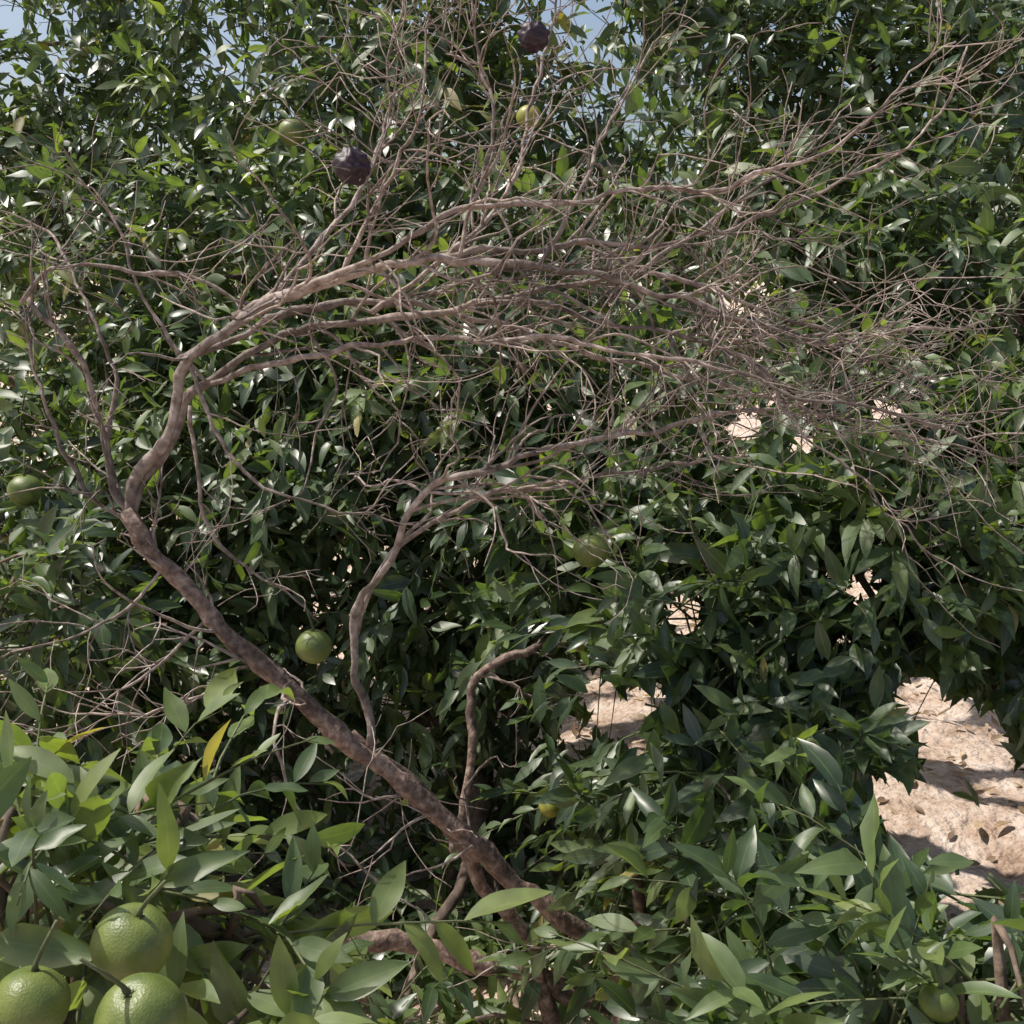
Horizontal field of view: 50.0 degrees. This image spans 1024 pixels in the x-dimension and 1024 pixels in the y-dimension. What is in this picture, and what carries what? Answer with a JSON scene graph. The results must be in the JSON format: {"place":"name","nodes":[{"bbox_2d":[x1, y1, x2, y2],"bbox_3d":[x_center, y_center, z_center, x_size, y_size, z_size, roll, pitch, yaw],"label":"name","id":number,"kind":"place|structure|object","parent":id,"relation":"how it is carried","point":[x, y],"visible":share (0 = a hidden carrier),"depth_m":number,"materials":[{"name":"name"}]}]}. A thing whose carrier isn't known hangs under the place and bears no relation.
{"place":"outdoors","nodes":[
{"label":"outdoors","id":0,"kind":"place"},
{"bbox_2d":[0,0,1022,280],"label":"sky","id":1,"kind":"structure","parent":0,"point":[12,21],"materials":[{"name":"blue"}]},
{"bbox_2d":[0,281,1023,1023],"bbox_3d":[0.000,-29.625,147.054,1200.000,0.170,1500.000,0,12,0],"label":"ground","id":2,"kind":"structure","parent":0,"point":[932,823],"depth_m":3.50,"materials":[{"name":"soil"}]},
{"bbox_2d":[0,657,552,1023],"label":"orange tree","id":3,"kind":"object","parent":2,"relation":"on","point":[61,852],"visible":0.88,"depth_m":1.15,"materials":[{"name":"green plant"}]},
{"bbox_2d":[0,917,70,1023],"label":"green orange","id":4,"kind":"object","parent":3,"relation":"attached to","point":[35,994],"visible":1,"depth_m":0.90,"materials":[{"name":"green food"}]},
{"bbox_2d":[84,892,173,982],"bbox_3d":[-0.339,0.365,0.976,0.070,0.107,0.070,-3,12,-14],"label":"green orange","id":5,"kind":"object","parent":3,"relation":"attached to","point":[129,938],"visible":0.88,"depth_m":0.96,"materials":[{"name":"green food"}]},
{"bbox_2d":[94,966,187,1023],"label":"green orange","id":6,"kind":"object","parent":3,"relation":"attached to","point":[146,998],"visible":1,"depth_m":0.88,"materials":[{"name":"green food"}]},
{"bbox_2d":[0,0,612,987],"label":"orange tree","id":7,"kind":"object","parent":2,"relation":"on","point":[58,552],"visible":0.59,"depth_m":2.96,"materials":[{"name":"green plant"}]},
{"bbox_2d":[7,450,43,506],"bbox_3d":[-1.063,-0.073,2.395,0.075,0.123,0.074,-4,13,-18],"label":"green orange","id":8,"kind":"object","parent":7,"relation":"attached to","point":[25,493],"visible":0.92,"depth_m":2.38,"materials":[{"name":"green food"}]},
{"bbox_2d":[278,98,305,145],"bbox_3d":[-0.581,-1.029,2.895,0.074,0.120,0.073,6,13,26],"label":"green orange","id":9,"kind":"object","parent":7,"relation":"attached to","point":[288,137],"visible":0.96,"depth_m":2.88,"materials":[{"name":"green food"}]},
{"bbox_2d":[0,0,1023,1023],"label":"dead branch","id":10,"kind":"object","parent":2,"relation":"on","point":[468,843],"visible":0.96,"depth_m":1.87,"materials":[{"name":"brown wood"}]},
{"bbox_2d":[295,607,331,663],"bbox_3d":[-0.343,0.210,1.895,0.063,0.103,0.063,-2,12,-8],"label":"green orange","id":11,"kind":"object","parent":10,"relation":"attached to","point":[313,646],"visible":1,"depth_m":1.88,"materials":[{"name":"green food"}]},
{"bbox_2d":[331,123,370,184],"bbox_3d":[-0.251,-0.560,1.716,0.061,0.097,0.061,2,12,10],"label":"dried fruit","id":12,"kind":"object","parent":10,"relation":"attached to","point":[350,165],"visible":1,"depth_m":1.70,"materials":[{"name":"food"}]},
{"bbox_2d":[517,0,548,52],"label":"dried fruit","id":13,"kind":"object","parent":10,"relation":"attached to","point":[533,35],"visible":1,"depth_m":1.74,"materials":[{"name":"food"}]},
{"bbox_2d":[0,0,1023,519],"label":"orchard trees","id":14,"kind":"object","parent":2,"relation":"on","point":[602,218],"visible":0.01,"depth_m":7.04,"materials":[{"name":"green plant"}]},
{"bbox_2d":[151,500,1023,997],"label":"leaf litter","id":15,"kind":"object","parent":2,"relation":"on","point":[977,824],"visible":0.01,"depth_m":3.54,"materials":[{"name":"brown plant"}]},
{"bbox_2d":[253,0,980,1023],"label":"orange tree","id":16,"kind":"object","parent":2,"relation":"on","point":[621,776],"visible":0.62,"depth_m":2.52,"materials":[{"name":"green plant"}]},
{"bbox_2d":[516,86,541,129],"bbox_3d":[0.044,-1.029,2.795,0.065,0.108,0.065,-6,13,-25],"label":"green orange","id":17,"kind":"object","parent":16,"relation":"attached to","point":[524,117],"visible":0.77,"depth_m":2.78,"materials":[{"name":"food"}]},
{"bbox_2d":[539,784,558,817],"bbox_3d":[0.077,0.573,2.196,0.047,0.078,0.047,-6,13,-25],"label":"green orange","id":18,"kind":"object","parent":16,"relation":"attached to","point":[550,811],"visible":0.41,"depth_m":2.18,"materials":[{"name":"food"}]},
{"bbox_2d":[573,507,608,566],"bbox_3d":[0.144,0.046,1.995,0.065,0.108,0.066,-4,13,-17],"label":"green orange","id":19,"kind":"object","parent":16,"relation":"attached to","point":[588,549],"visible":0.87,"depth_m":1.98,"materials":[{"name":"green food"}]},
{"bbox_2d":[528,665,1023,1023],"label":"orange sapling","id":20,"kind":"object","parent":2,"relation":"on","point":[892,925],"visible":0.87,"depth_m":1.43,"materials":[{"name":"green plant"}]},
{"bbox_2d":[918,953,959,1022],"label":"green orange","id":21,"kind":"object","parent":20,"relation":"in","point":[938,1001],"visible":1,"depth_m":1.24,"materials":[{"name":"green food"}]},
{"bbox_2d":[589,0,1023,848],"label":"orange tree","id":22,"kind":"object","parent":2,"relation":"on","point":[955,662],"visible":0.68,"depth_m":2.54,"materials":[{"name":"green plant"}]}
]}

